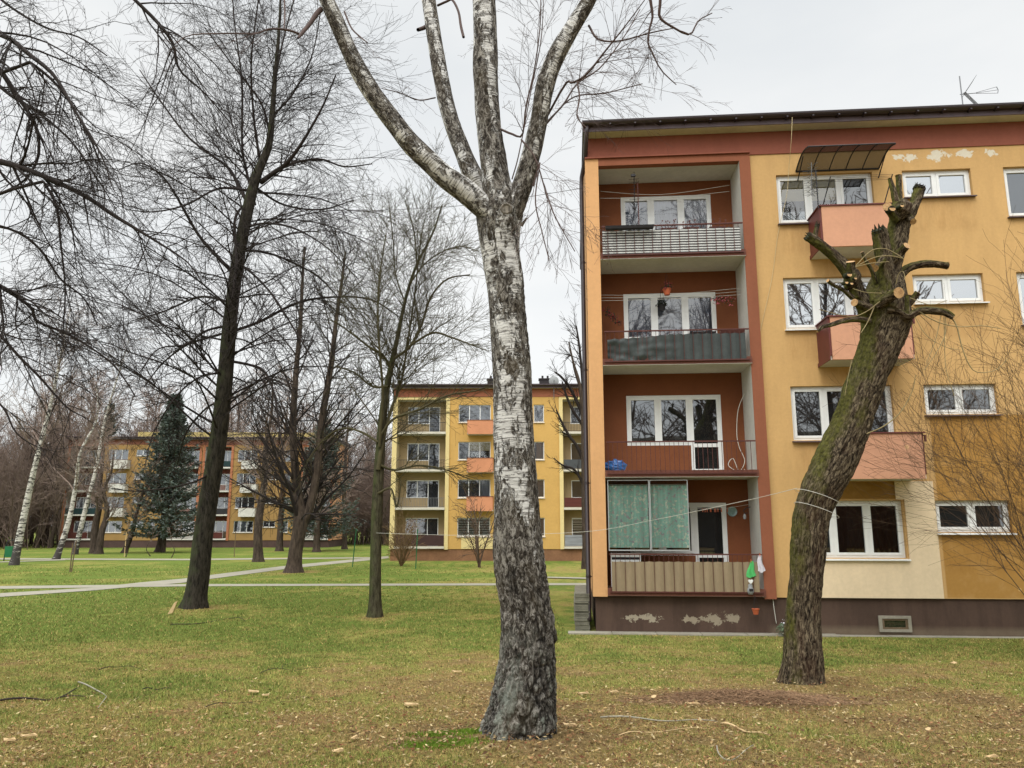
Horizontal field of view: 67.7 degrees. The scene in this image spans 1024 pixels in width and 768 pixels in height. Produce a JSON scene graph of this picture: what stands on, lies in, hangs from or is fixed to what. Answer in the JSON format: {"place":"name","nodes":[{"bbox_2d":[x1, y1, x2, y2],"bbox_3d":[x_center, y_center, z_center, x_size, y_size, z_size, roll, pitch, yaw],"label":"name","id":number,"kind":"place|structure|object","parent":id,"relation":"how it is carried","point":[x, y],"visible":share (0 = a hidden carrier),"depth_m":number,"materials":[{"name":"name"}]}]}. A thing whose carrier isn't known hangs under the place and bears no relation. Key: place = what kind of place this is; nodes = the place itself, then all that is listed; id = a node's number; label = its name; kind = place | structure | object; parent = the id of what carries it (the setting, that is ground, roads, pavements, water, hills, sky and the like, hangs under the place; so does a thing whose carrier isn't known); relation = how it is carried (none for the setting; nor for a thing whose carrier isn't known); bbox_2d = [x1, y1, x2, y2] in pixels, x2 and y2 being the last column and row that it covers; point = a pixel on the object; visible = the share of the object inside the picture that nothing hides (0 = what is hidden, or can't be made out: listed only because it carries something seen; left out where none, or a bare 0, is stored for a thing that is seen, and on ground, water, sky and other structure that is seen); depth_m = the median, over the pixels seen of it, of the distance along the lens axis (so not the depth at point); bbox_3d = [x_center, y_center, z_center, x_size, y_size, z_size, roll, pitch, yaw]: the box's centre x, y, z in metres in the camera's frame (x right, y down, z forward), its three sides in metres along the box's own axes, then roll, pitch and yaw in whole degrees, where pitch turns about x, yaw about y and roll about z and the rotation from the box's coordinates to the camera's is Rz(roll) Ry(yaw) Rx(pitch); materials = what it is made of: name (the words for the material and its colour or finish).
{"place":"outdoors","nodes":[
{"label":"outdoors","id":0,"kind":"place"},
{"bbox_2d":[0,556,387,559],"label":"path","id":1,"kind":"structure","parent":0,"point":[175,559],"depth_m":56.94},
{"bbox_2d":[0,557,388,596],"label":"path","id":2,"kind":"structure","parent":0,"point":[183,580],"depth_m":32.82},
{"bbox_2d":[0,583,585,588],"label":"path","id":3,"kind":"structure","parent":0,"point":[93,586],"depth_m":31.22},
{"bbox_2d":[0,533,1023,767],"bbox_3d":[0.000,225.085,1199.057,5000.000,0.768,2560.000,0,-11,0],"label":"ground","id":4,"kind":"structure","parent":0,"point":[562,599],"depth_m":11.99,"materials":[{"name":"plant"}]},
{"bbox_2d":[0,393,17,504],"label":"tree","id":5,"kind":"object","parent":4,"relation":"on","point":[4,438],"visible":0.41,"depth_m":87.36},
{"bbox_2d":[0,383,63,523],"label":"tree","id":6,"kind":"object","parent":4,"relation":"on","point":[31,441],"visible":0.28,"depth_m":87.54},
{"bbox_2d":[0,399,77,547],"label":"tree","id":7,"kind":"object","parent":4,"relation":"on","point":[39,527],"visible":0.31,"depth_m":85.90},
{"bbox_2d":[0,688,83,700],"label":"fallen branch","id":8,"kind":"object","parent":4,"relation":"on","point":[3,699],"visible":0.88,"depth_m":8.97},
{"bbox_2d":[0,266,114,564],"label":"birch tree","id":9,"kind":"object","parent":4,"relation":"on","point":[16,552],"visible":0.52,"depth_m":48.91,"materials":[{"name":"plant"}]},
{"bbox_2d":[21,356,97,544],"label":"tree","id":10,"kind":"object","parent":4,"relation":"on","point":[50,382],"visible":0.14,"depth_m":101.06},
{"bbox_2d":[27,391,92,547],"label":"tree","id":11,"kind":"object","parent":4,"relation":"on","point":[52,534],"visible":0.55,"depth_m":86.02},
{"bbox_2d":[39,367,120,558],"bbox_3d":[-31.923,5.689,56.880,5.117,14.746,6.614,9,-14,-41],"label":"birch tree","id":12,"kind":"object","parent":4,"relation":"on","point":[61,543],"visible":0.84,"depth_m":56.67,"materials":[{"name":"plant"}]},
{"bbox_2d":[50,372,119,460],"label":"tree","id":13,"kind":"object","parent":4,"relation":"on","point":[101,392],"visible":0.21,"depth_m":102.08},
{"bbox_2d":[64,412,118,553],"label":"bare tree","id":14,"kind":"object","parent":4,"relation":"on","point":[95,526],"visible":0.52,"depth_m":68.26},
{"bbox_2d":[63,366,132,461],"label":"tree","id":15,"kind":"object","parent":4,"relation":"on","point":[91,404],"visible":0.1,"depth_m":104.16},
{"bbox_2d":[70,375,136,435],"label":"tree","id":16,"kind":"object","parent":4,"relation":"on","point":[113,411],"visible":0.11,"depth_m":104.75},
{"bbox_2d":[86,444,132,553],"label":"bare tree","id":17,"kind":"object","parent":4,"relation":"on","point":[101,533],"visible":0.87,"depth_m":67.20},
{"bbox_2d":[68,313,151,554],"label":"birch tree","id":18,"kind":"object","parent":4,"relation":"on","point":[81,524],"visible":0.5,"depth_m":66.81,"materials":[{"name":"plant"}]},
{"bbox_2d":[119,446,168,552],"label":"bare tree","id":19,"kind":"object","parent":4,"relation":"on","point":[128,542],"visible":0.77,"depth_m":69.65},
{"bbox_2d":[120,379,168,435],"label":"tree","id":20,"kind":"object","parent":4,"relation":"on","point":[145,413],"visible":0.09,"depth_m":112.57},
{"bbox_2d":[119,375,179,435],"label":"tree","id":21,"kind":"object","parent":4,"relation":"on","point":[171,389],"visible":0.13,"depth_m":108.75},
{"bbox_2d":[140,394,163,431],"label":"tree","id":22,"kind":"object","parent":4,"relation":"on","point":[152,414],"visible":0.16,"depth_m":102.12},
{"bbox_2d":[0,0,313,511],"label":"overhanging tree","id":23,"kind":"object","parent":4,"relation":"on","point":[35,114],"visible":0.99,"depth_m":11.21,"materials":[{"name":"brown plant"}]},
{"bbox_2d":[112,393,201,552],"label":"spruce tree","id":24,"kind":"object","parent":4,"relation":"on","point":[171,511],"visible":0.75,"depth_m":70.64,"materials":[{"name":"plant"}]},
{"bbox_2d":[136,413,194,551],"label":"bare tree","id":25,"kind":"object","parent":4,"relation":"on","point":[158,545],"visible":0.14,"depth_m":71.46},
{"bbox_2d":[0,386,391,549],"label":"trees","id":26,"kind":"object","parent":4,"relation":"on","point":[10,526],"visible":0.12,"depth_m":87.35,"materials":[{"name":"plant"}]},
{"bbox_2d":[188,387,214,431],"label":"tree","id":27,"kind":"object","parent":4,"relation":"on","point":[195,427],"visible":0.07,"depth_m":103.17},
{"bbox_2d":[58,432,350,547],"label":"apartment building","id":28,"kind":"structure","parent":4,"relation":"on","point":[230,521],"depth_m":87.42,"materials":[{"name":"paint"}]},
{"bbox_2d":[74,521,91,538],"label":"window","id":29,"kind":"structure","parent":28,"relation":"in","point":[88,524],"depth_m":87.29,"materials":[{"name":"glass"}]},
{"bbox_2d":[76,497,96,507],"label":"window","id":30,"kind":"structure","parent":28,"relation":"in","point":[80,503],"depth_m":87.78,"materials":[{"name":"glass"}]},
{"bbox_2d":[105,521,121,531],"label":"window","id":31,"kind":"structure","parent":28,"relation":"in","point":[109,528],"depth_m":86.59,"materials":[{"name":"glass"}]},
{"bbox_2d":[107,473,126,482],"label":"window","id":32,"kind":"structure","parent":28,"relation":"in","point":[120,475],"depth_m":87.56,"materials":[{"name":"glass"}]},
{"bbox_2d":[109,450,128,458],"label":"window","id":33,"kind":"structure","parent":28,"relation":"in","point":[124,454],"depth_m":88.06,"materials":[{"name":"glass"}]},
{"bbox_2d":[214,521,226,538],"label":"window","id":34,"kind":"structure","parent":28,"relation":"in","point":[220,526],"depth_m":87.86,"materials":[{"name":"glass"}]},
{"bbox_2d":[233,521,252,531],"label":"window","id":35,"kind":"structure","parent":28,"relation":"in","point":[238,525],"depth_m":87.14,"materials":[{"name":"glass"}]},
{"bbox_2d":[234,497,254,508],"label":"window","id":36,"kind":"structure","parent":28,"relation":"in","point":[237,505],"depth_m":87.57,"materials":[{"name":"glass"}]},
{"bbox_2d":[237,473,255,484],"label":"window","id":37,"kind":"structure","parent":28,"relation":"in","point":[249,478],"depth_m":88.10,"materials":[{"name":"glass"}]},
{"bbox_2d":[0,0,444,609],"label":"lime tree","id":38,"kind":"object","parent":4,"relation":"on","point":[200,560],"visible":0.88,"depth_m":23.98,"materials":[{"name":"brown plant"}]},
{"bbox_2d":[213,382,251,431],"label":"tree","id":39,"kind":"object","parent":4,"relation":"on","point":[231,416],"visible":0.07,"depth_m":101.35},
{"bbox_2d":[237,363,289,432],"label":"tree","id":40,"kind":"object","parent":4,"relation":"on","point":[265,405],"visible":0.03,"depth_m":106.11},
{"bbox_2d":[226,384,314,561],"bbox_3d":[-16.695,5.642,52.401,6.614,13.141,5.177,4,-11,-20],"label":"bare tree","id":41,"kind":"object","parent":4,"relation":"on","point":[258,555],"visible":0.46,"depth_m":52.39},
{"bbox_2d":[252,385,311,550],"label":"bare tree","id":42,"kind":"object","parent":4,"relation":"on","point":[279,543],"visible":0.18,"depth_m":74.80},
{"bbox_2d":[273,358,317,432],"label":"tree","id":43,"kind":"object","parent":4,"relation":"on","point":[290,394],"visible":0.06,"depth_m":105.00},
{"bbox_2d":[182,189,419,572],"bbox_3d":[-10.971,-0.585,41.832,12.624,21.514,10.064,5,-12,-26],"label":"forked tree","id":44,"kind":"object","parent":4,"relation":"on","point":[301,509],"visible":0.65,"depth_m":41.59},
{"bbox_2d":[273,417,366,541],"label":"spruce tree","id":45,"kind":"object","parent":4,"relation":"on","point":[325,530],"visible":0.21,"depth_m":74.80,"materials":[{"name":"plant"}]},
{"bbox_2d":[289,405,352,551],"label":"bare tree","id":46,"kind":"object","parent":4,"relation":"on","point":[316,542],"visible":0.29,"depth_m":72.03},
{"bbox_2d":[307,368,378,548],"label":"bare tree","id":47,"kind":"object","parent":4,"relation":"on","point":[344,543],"visible":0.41,"depth_m":81.71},
{"bbox_2d":[358,416,391,541],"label":"tree","id":48,"kind":"object","parent":4,"relation":"on","point":[375,429],"visible":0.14,"depth_m":107.48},
{"bbox_2d":[362,431,391,542],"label":"tree","id":49,"kind":"object","parent":4,"relation":"on","point":[388,451],"visible":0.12,"depth_m":106.91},
{"bbox_2d":[284,128,493,617],"bbox_3d":[-3.271,-0.677,22.271,6.810,14.420,6.500,3,-11,-17],"label":"slim tree","id":50,"kind":"object","parent":4,"relation":"on","point":[383,422],"visible":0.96,"depth_m":21.83,"materials":[{"name":"brown plant"}]},
{"bbox_2d":[382,509,429,565],"bbox_3d":[-6.626,9.315,46.681,4.061,3.595,2.904,-7,-13,33],"label":"bush","id":51,"kind":"object","parent":4,"relation":"on","point":[401,550],"visible":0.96,"depth_m":46.53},
{"bbox_2d":[130,0,732,740],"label":"birch tree","id":52,"kind":"object","parent":4,"relation":"on","point":[492,196],"visible":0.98,"depth_m":7.54,"materials":[{"name":"white plant"}]},
{"bbox_2d":[372,726,496,751],"bbox_3d":[-0.370,3.096,6.683,1.790,0.094,0.784,0,-11,0],"label":"moss","id":53,"kind":"object","parent":4,"relation":"on","point":[463,733],"visible":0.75,"depth_m":6.59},
{"bbox_2d":[448,482,493,567],"bbox_3d":[-1.875,8.130,45.688,4.263,5.578,5.562,0,-11,0],"label":"young tree","id":54,"kind":"object","parent":4,"relation":"on","point":[476,527],"visible":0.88,"depth_m":45.37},
{"bbox_2d":[389,376,581,560],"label":"apartment building","id":55,"kind":"structure","parent":4,"relation":"on","point":[432,490],"depth_m":55.01,"materials":[{"name":"paint"}]},
{"bbox_2d":[405,518,437,534],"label":"window","id":56,"kind":"structure","parent":55,"relation":"in","point":[427,525],"depth_m":55.05,"materials":[{"name":"glass"}]},
{"bbox_2d":[406,480,438,506],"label":"window","id":57,"kind":"structure","parent":55,"relation":"in","point":[428,489],"depth_m":55.50,"materials":[{"name":"glass"}]},
{"bbox_2d":[407,443,439,467],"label":"window","id":58,"kind":"structure","parent":55,"relation":"in","point":[435,450],"depth_m":56.01,"materials":[{"name":"glass"}]},
{"bbox_2d":[408,407,439,431],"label":"window","id":59,"kind":"structure","parent":55,"relation":"in","point":[434,428],"depth_m":56.45,"materials":[{"name":"glass"}]},
{"bbox_2d":[457,518,489,535],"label":"window","id":60,"kind":"structure","parent":55,"relation":"in","point":[459,526],"depth_m":54.10,"materials":[{"name":"glass"}]},
{"bbox_2d":[458,479,489,497],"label":"window","id":61,"kind":"structure","parent":55,"relation":"in","point":[482,487],"depth_m":54.61,"materials":[{"name":"glass"}]},
{"bbox_2d":[458,442,490,459],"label":"window","id":62,"kind":"structure","parent":55,"relation":"in","point":[464,448],"depth_m":55.15,"materials":[{"name":"glass"}]},
{"bbox_2d":[459,405,490,421],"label":"window","id":63,"kind":"structure","parent":55,"relation":"in","point":[480,414],"depth_m":55.56,"materials":[{"name":"glass"}]},
{"bbox_2d":[534,442,543,459],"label":"window","id":64,"kind":"structure","parent":55,"relation":"in","point":[539,446],"depth_m":55.08,"materials":[{"name":"glass"}]},
{"bbox_2d":[533,405,544,422],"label":"window","id":65,"kind":"structure","parent":55,"relation":"in","point":[538,410],"depth_m":55.52,"materials":[{"name":"glass"}]},
{"bbox_2d":[537,479,544,497],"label":"window","id":66,"kind":"structure","parent":55,"relation":"in","point":[540,482],"depth_m":54.50,"materials":[{"name":"glass"}]},
{"bbox_2d":[570,407,580,423],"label":"window","id":67,"kind":"structure","parent":55,"relation":"in","point":[573,419],"depth_m":56.34,"materials":[{"name":"glass"}]},
{"bbox_2d":[571,480,580,497],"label":"window","id":68,"kind":"structure","parent":55,"relation":"in","point":[575,484],"depth_m":55.36,"materials":[{"name":"glass"}]},
{"bbox_2d":[571,443,580,458],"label":"window","id":69,"kind":"structure","parent":55,"relation":"in","point":[574,453],"depth_m":55.85,"materials":[{"name":"glass"}]},
{"bbox_2d":[572,518,581,534],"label":"window","id":70,"kind":"structure","parent":55,"relation":"in","point":[576,522],"depth_m":54.92,"materials":[{"name":"glass"}]},
{"bbox_2d":[0,637,1023,767],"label":"leaf litter","id":71,"kind":"object","parent":4,"relation":"on","point":[621,741],"visible":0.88,"depth_m":7.23,"materials":[{"name":"brown plant"}]},
{"bbox_2d":[0,651,1023,767],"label":"fallen twigs","id":72,"kind":"object","parent":4,"relation":"on","point":[485,700],"visible":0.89,"depth_m":9.09,"materials":[{"name":"wood"}]},
{"bbox_2d":[542,301,585,568],"bbox_3d":[3.879,2.934,44.975,4.178,15.654,3.262,0,-11,0],"label":"lopped tree","id":73,"kind":"object","parent":4,"relation":"on","point":[568,435],"visible":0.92,"depth_m":45.05,"materials":[{"name":"plant"}]},
{"bbox_2d":[574,585,589,630],"bbox_3d":[1.743,5.595,19.181,0.374,0.854,2.666,-1,-11,5],"label":"stone stack","id":74,"kind":"object","parent":4,"relation":"on","point":[581,604],"visible":0.94,"depth_m":17.90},
{"bbox_2d":[600,715,717,721],"bbox_3d":[1.461,3.348,7.620,1.156,0.036,0.069,-2,-11,9],"label":"fallen branch","id":75,"kind":"object","parent":4,"relation":"on","point":[650,719],"visible":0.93,"depth_m":7.64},
{"bbox_2d":[568,631,840,636],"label":"kerb","id":76,"kind":"structure","parent":4,"relation":"on","point":[674,633],"depth_m":17.18,"materials":[{"name":"concrete"}]},
{"bbox_2d":[582,685,903,710],"bbox_3d":[2.750,3.687,9.084,3.966,0.212,1.828,0,-11,0],"label":"raked heap","id":77,"kind":"object","parent":4,"relation":"on","point":[726,695],"visible":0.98,"depth_m":8.84,"materials":[{"name":"soil"}]},
{"bbox_2d":[579,102,1023,636],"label":"apartment building","id":78,"kind":"structure","parent":4,"relation":"on","point":[656,419],"depth_m":18.54,"materials":[{"name":"paint"}]},
{"bbox_2d":[605,459,626,469],"bbox_3d":[2.510,1.989,18.545,0.580,0.340,0.449,-1,-11,5],"label":"blue bag","id":79,"kind":"object","parent":78,"relation":"on","point":[615,464],"visible":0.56,"depth_m":18.40,"materials":[{"name":"plastic"}]},
{"bbox_2d":[611,553,640,586],"bbox_3d":[2.690,4.389,18.075,0.700,0.780,0.420,-1,-11,5],"label":"crate","id":80,"kind":"object","parent":78,"relation":"on","point":[625,558],"visible":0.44,"depth_m":17.94,"materials":[{"name":"white plastic"}]},
{"bbox_2d":[605,224,653,230],"bbox_3d":[2.914,-3.873,18.909,1.200,0.070,0.180,-1,-11,5],"label":"planter box","id":81,"kind":"object","parent":78,"relation":"on","point":[629,227],"visible":0.95,"depth_m":18.86,"materials":[{"name":"metal"}]},
{"bbox_2d":[629,174,639,223],"bbox_3d":[3.130,-4.620,19.211,0.296,1.550,0.398,-9,-14,39],"label":"balcony antenna","id":82,"kind":"object","parent":78,"relation":"attached to","point":[634,192],"visible":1,"depth_m":19.22,"materials":[{"name":"brown paint"}]},
{"bbox_2d":[608,484,688,547],"bbox_3d":[3.224,3.110,18.024,1.890,1.477,0.026,-1,-11,5],"label":"curtain","id":83,"kind":"object","parent":78,"relation":"hanging from","point":[628,504],"visible":1,"depth_m":18.02,"materials":[{"name":"teal fabric"}]},
{"bbox_2d":[607,480,689,550],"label":"glazing panel","id":84,"kind":"structure","parent":78,"relation":"attached to","point":[649,516],"depth_m":17.86,"materials":[{"name":"green glass"}]},
{"bbox_2d":[621,195,711,230],"bbox_3d":[4.109,-4.010,20.402,2.365,1.985,0.412,-1,-11,5],"label":"window","id":85,"kind":"structure","parent":78,"relation":"in","point":[651,212],"depth_m":20.39,"materials":[{"name":"glass"}]},
{"bbox_2d":[623,292,716,337],"bbox_3d":[4.109,-1.355,19.908,2.365,1.985,0.412,-1,-11,5],"label":"window","id":86,"kind":"structure","parent":78,"relation":"in","point":[689,312],"depth_m":19.88,"materials":[{"name":"glass"}]},
{"bbox_2d":[602,227,740,254],"bbox_3d":[3.939,-3.547,18.912,3.372,0.630,0.026,-1,-11,5],"label":"balcony screen","id":87,"kind":"object","parent":78,"relation":"attached to","point":[710,242],"visible":0.98,"depth_m":18.91,"materials":[{"name":"metal"}]},
{"bbox_2d":[626,395,723,469],"bbox_3d":[4.096,1.268,19.248,2.365,1.985,0.072,-1,-11,5],"label":"window","id":88,"kind":"structure","parent":78,"relation":"in","point":[662,417],"depth_m":19.29,"materials":[{"name":"glass"}]},
{"bbox_2d":[607,332,746,360],"bbox_3d":[3.959,-0.897,18.419,3.292,0.640,0.126,-1,-11,5],"label":"balcony screen","id":89,"kind":"object","parent":78,"relation":"attached to","point":[638,351],"visible":1,"depth_m":18.41,"materials":[{"name":"metal"}]},
{"bbox_2d":[630,503,728,561],"bbox_3d":[4.096,3.923,18.754,2.365,1.985,0.072,-1,-11,5],"label":"window","id":90,"kind":"structure","parent":78,"relation":"in","point":[708,530],"depth_m":18.74,"materials":[{"name":"white plastic"}]},
{"bbox_2d":[612,561,759,591],"bbox_3d":[3.949,4.397,17.434,3.312,0.670,0.030,-1,-11,5],"label":"balcony screen","id":91,"kind":"object","parent":78,"relation":"attached to","point":[672,571],"visible":1,"depth_m":17.43,"materials":[{"name":"beige plastic"}]},
{"bbox_2d":[803,162,818,207],"bbox_3d":[7.080,-4.702,18.061,0.354,1.150,0.121,-1,-11,5],"label":"balcony antenna","id":92,"kind":"object","parent":78,"relation":"attached to","point":[815,176],"visible":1,"depth_m":18.06,"materials":[{"name":"metal"}]},
{"bbox_2d":[776,174,872,224],"bbox_3d":[7.815,-4.569,19.176,2.409,1.347,0.600,-1,-11,5],"label":"window","id":93,"kind":"structure","parent":78,"relation":"in","point":[798,207],"depth_m":19.17,"materials":[{"name":"white plastic"}]},
{"bbox_2d":[783,277,870,330],"bbox_3d":[7.802,-1.946,18.515,2.409,1.347,0.260,-1,-11,5],"label":"window","id":94,"kind":"structure","parent":78,"relation":"in","point":[803,298],"depth_m":18.64,"materials":[{"name":"glass"}]},
{"bbox_2d":[790,386,893,441],"bbox_3d":[7.802,0.709,18.022,2.409,1.347,0.260,-1,-11,5],"label":"window","id":95,"kind":"structure","parent":78,"relation":"in","point":[810,419],"depth_m":18.15,"materials":[{"name":"white plastic"}]},
{"bbox_2d":[826,501,910,560],"bbox_3d":[7.815,3.394,17.695,2.409,1.347,0.600,-1,-11,5],"label":"window","id":96,"kind":"structure","parent":78,"relation":"in","point":[872,542],"depth_m":17.63,"materials":[{"name":"white plastic"}]},
{"bbox_2d":[878,616,911,631],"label":"cellar window","id":97,"kind":"structure","parent":78,"relation":"in","point":[886,623],"depth_m":17.08,"materials":[{"name":"plastic"}]},
{"bbox_2d":[902,170,976,198],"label":"window","id":98,"kind":"structure","parent":78,"relation":"in","point":[938,184],"depth_m":18.93,"materials":[{"name":"glass"}]},
{"bbox_2d":[912,274,989,304],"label":"window","id":99,"kind":"structure","parent":78,"relation":"in","point":[964,288],"depth_m":18.44,"materials":[{"name":"glass"}]},
{"bbox_2d":[923,384,1002,415],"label":"window","id":100,"kind":"structure","parent":78,"relation":"in","point":[936,388],"depth_m":17.95,"materials":[{"name":"glass"}]},
{"bbox_2d":[935,500,1016,534],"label":"window","id":101,"kind":"structure","parent":78,"relation":"in","point":[951,517],"depth_m":17.45,"materials":[{"name":"glass"}]},
{"bbox_2d":[959,76,998,103],"bbox_3d":[11.727,-7.290,19.460,1.335,1.250,0.481,-1,-11,5],"label":"roof antenna","id":102,"kind":"object","parent":78,"relation":"on","point":[973,101],"visible":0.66,"depth_m":19.47,"materials":[{"name":"grey metal"}]},
{"bbox_2d":[1003,168,1023,217],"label":"window","id":103,"kind":"structure","parent":78,"relation":"in","point":[1013,178],"depth_m":18.75,"materials":[{"name":"glass"}]},
{"bbox_2d":[1016,273,1023,325],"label":"window","id":104,"kind":"structure","parent":78,"relation":"in","point":[1021,282],"depth_m":18.28,"materials":[{"name":"white plastic"}]},
{"bbox_2d":[776,174,1007,684],"bbox_3d":[5.214,0.477,10.860,3.338,7.465,0.963,0,-11,0],"label":"pollarded willow","id":105,"kind":"object","parent":4,"relation":"on","point":[883,302],"visible":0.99,"depth_m":10.80,"materials":[{"name":"brown plant"}]},
{"bbox_2d":[387,488,796,534],"bbox_3d":[0.645,2.833,16.000,1.330,0.746,13.040,7,-13,-35],"label":"rope","id":106,"kind":"object","parent":105,"relation":"attached to","point":[640,522],"visible":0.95,"depth_m":14.00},
{"bbox_2d":[812,205,1023,594],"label":"lilac shrub","id":107,"kind":"object","parent":4,"relation":"on","point":[1019,529],"visible":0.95,"depth_m":14.50,"materials":[{"name":"plant"}]},
{"bbox_2d":[837,634,1023,637],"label":"kerb","id":108,"kind":"structure","parent":4,"relation":"on","point":[924,636],"depth_m":16.84,"materials":[{"name":"concrete"}]},
{"bbox_2d":[0,0,1023,522],"label":"sky","id":109,"kind":"structure","parent":0,"point":[766,56],"materials":[{"name":"white"}]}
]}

